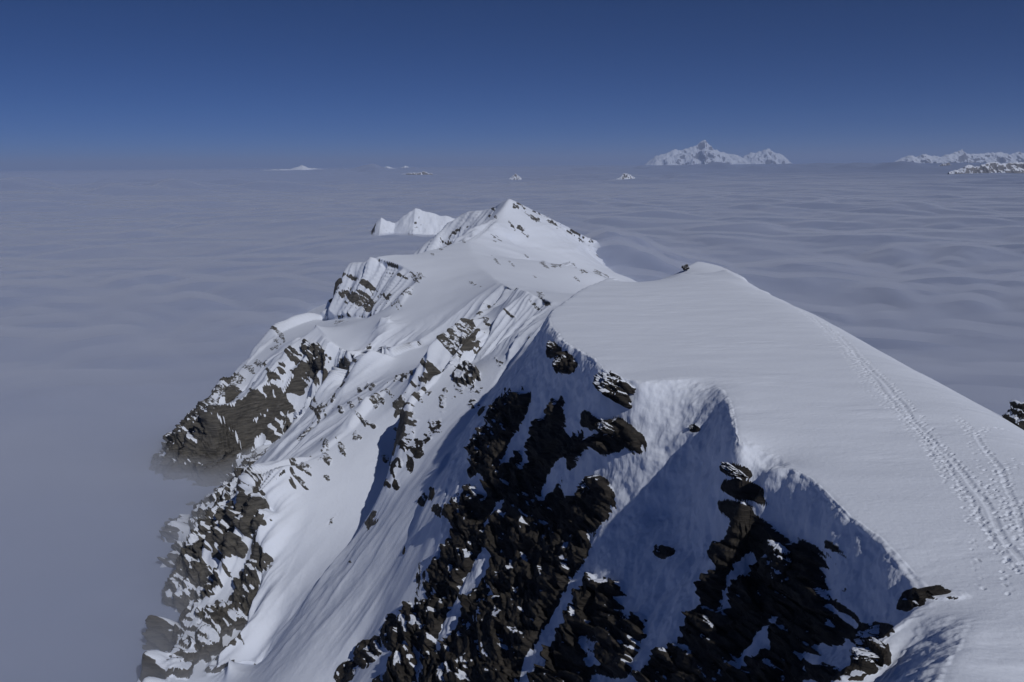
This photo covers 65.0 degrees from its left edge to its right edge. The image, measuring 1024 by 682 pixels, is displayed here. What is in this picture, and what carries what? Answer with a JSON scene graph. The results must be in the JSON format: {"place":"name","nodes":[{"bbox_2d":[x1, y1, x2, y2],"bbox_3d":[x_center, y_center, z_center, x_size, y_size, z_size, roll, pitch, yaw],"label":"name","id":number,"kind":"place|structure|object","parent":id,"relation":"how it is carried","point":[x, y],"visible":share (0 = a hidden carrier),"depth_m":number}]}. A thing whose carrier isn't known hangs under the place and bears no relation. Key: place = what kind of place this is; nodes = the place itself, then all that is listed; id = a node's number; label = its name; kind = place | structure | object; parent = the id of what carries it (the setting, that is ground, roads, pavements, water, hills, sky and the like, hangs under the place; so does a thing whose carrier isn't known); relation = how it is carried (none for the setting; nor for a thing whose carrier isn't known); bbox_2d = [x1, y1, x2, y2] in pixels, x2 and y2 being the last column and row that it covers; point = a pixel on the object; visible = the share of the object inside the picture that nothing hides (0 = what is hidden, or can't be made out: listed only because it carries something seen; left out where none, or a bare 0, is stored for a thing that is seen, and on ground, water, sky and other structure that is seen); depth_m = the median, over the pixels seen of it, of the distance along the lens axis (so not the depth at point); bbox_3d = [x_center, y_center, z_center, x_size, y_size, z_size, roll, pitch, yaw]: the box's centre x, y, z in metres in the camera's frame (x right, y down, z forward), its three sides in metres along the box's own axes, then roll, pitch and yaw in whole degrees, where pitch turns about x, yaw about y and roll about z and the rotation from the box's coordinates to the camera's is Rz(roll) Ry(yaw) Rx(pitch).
{"place":"outdoors","nodes":[
{"label":"outdoors","id":0,"kind":"place"},
{"bbox_2d":[273,165,315,169],"bbox_3d":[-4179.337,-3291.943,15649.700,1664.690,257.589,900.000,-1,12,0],"label":"mountain","id":1,"kind":"structure","parent":0,"point":[301,167],"depth_m":15595.73},
{"bbox_2d":[137,199,635,681],"bbox_3d":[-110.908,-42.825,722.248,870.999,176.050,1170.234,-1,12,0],"label":"mountain ridge","id":2,"kind":"structure","parent":0,"point":[290,432],"depth_m":248.80},
{"bbox_2d":[370,208,454,236],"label":"mountain","id":3,"kind":"structure","parent":0,"point":[417,222],"depth_m":1322.25},
{"bbox_2d":[406,171,432,174],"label":"mountain","id":4,"kind":"structure","parent":0,"point":[423,173],"depth_m":5866.91},
{"bbox_2d":[0,161,1023,681],"bbox_3d":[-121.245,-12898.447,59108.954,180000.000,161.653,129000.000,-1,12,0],"label":"cloud","id":5,"kind":"structure","parent":0,"point":[142,311],"depth_m":771.55},
{"bbox_2d":[0,0,1023,169],"label":"sky","id":6,"kind":"structure","parent":0,"point":[85,84]},
{"bbox_2d":[510,174,521,179],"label":"mountain","id":7,"kind":"structure","parent":0,"point":[515,177],"depth_m":4894.92},
{"bbox_2d":[617,173,634,178],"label":"mountain","id":8,"kind":"structure","parent":0,"point":[625,176],"depth_m":4502.91},
{"bbox_2d":[330,262,1023,681],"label":"snow ridge","id":9,"kind":"structure","parent":0,"point":[874,488],"depth_m":104.60},
{"bbox_2d":[546,340,554,351],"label":"rock outcrop","id":10,"kind":"object","parent":9,"relation":"on","point":[550,345],"visible":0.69,"depth_m":142.63},
{"bbox_2d":[552,355,565,374],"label":"rock outcrop","id":11,"kind":"object","parent":9,"relation":"on","point":[556,361],"visible":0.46,"depth_m":135.54},
{"bbox_2d":[578,480,590,493],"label":"rock outcrop","id":12,"kind":"object","parent":9,"relation":"on","point":[584,487],"visible":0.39,"depth_m":116.29},
{"bbox_2d":[597,418,618,442],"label":"rock outcrop","id":13,"kind":"object","parent":9,"relation":"on","point":[605,427],"visible":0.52,"depth_m":113.64},
{"bbox_2d":[592,370,635,408],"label":"rock outcrop","id":14,"kind":"object","parent":9,"relation":"on","point":[615,387],"visible":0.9,"depth_m":113.51},
{"bbox_2d":[681,264,689,269],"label":"rock outcrop","id":15,"kind":"object","parent":9,"relation":"on","point":[685,267],"visible":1,"depth_m":252.44},
{"bbox_2d":[721,462,748,480],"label":"rock outcrop","id":16,"kind":"object","parent":9,"relation":"on","point":[729,468],"visible":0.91,"depth_m":86.20},
{"bbox_2d":[757,539,792,589],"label":"rock outcrop","id":17,"kind":"object","parent":9,"relation":"on","point":[775,562],"visible":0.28,"depth_m":75.62},
{"bbox_2d":[849,647,878,662],"bbox_3d":[23.355,20.611,52.791,2.291,0.784,1.329,-1,12,0],"label":"rock outcrop","id":18,"kind":"object","parent":9,"relation":"on","point":[866,653],"visible":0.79,"depth_m":52.42},
{"bbox_2d":[853,625,879,646],"bbox_3d":[26.682,21.670,59.236,3.038,1.345,1.678,-1,12,0],"label":"rock outcrop","id":19,"kind":"object","parent":9,"relation":"on","point":[872,631],"visible":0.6,"depth_m":59.13},
{"bbox_2d":[911,585,950,600],"bbox_3d":[29.959,17.976,57.325,2.715,0.977,1.117,-1,12,0],"label":"rock outcrop","id":20,"kind":"object","parent":9,"relation":"on","point":[921,594],"visible":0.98,"depth_m":57.09},
{"bbox_2d":[1002,400,1023,429],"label":"rock outcrop","id":21,"kind":"object","parent":9,"relation":"on","point":[1014,414],"visible":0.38,"depth_m":113.47},
{"bbox_2d":[645,140,749,164],"bbox_3d":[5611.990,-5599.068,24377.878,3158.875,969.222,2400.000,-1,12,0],"label":"mountain","id":22,"kind":"structure","parent":0,"point":[703,152],"depth_m":24026.69},
{"bbox_2d":[742,148,790,163],"bbox_3d":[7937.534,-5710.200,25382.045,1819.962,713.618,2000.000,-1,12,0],"label":"mountain","id":23,"kind":"structure","parent":0,"point":[767,156],"depth_m":25091.17},
{"bbox_2d":[895,149,1023,162],"bbox_3d":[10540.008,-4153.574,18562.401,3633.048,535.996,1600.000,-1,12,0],"label":"mountain","id":24,"kind":"structure","parent":0,"point":[961,155],"depth_m":18395.87},
{"bbox_2d":[947,162,1023,173],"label":"mountain","id":25,"kind":"structure","parent":0,"point":[997,167],"depth_m":4603.18}
]}

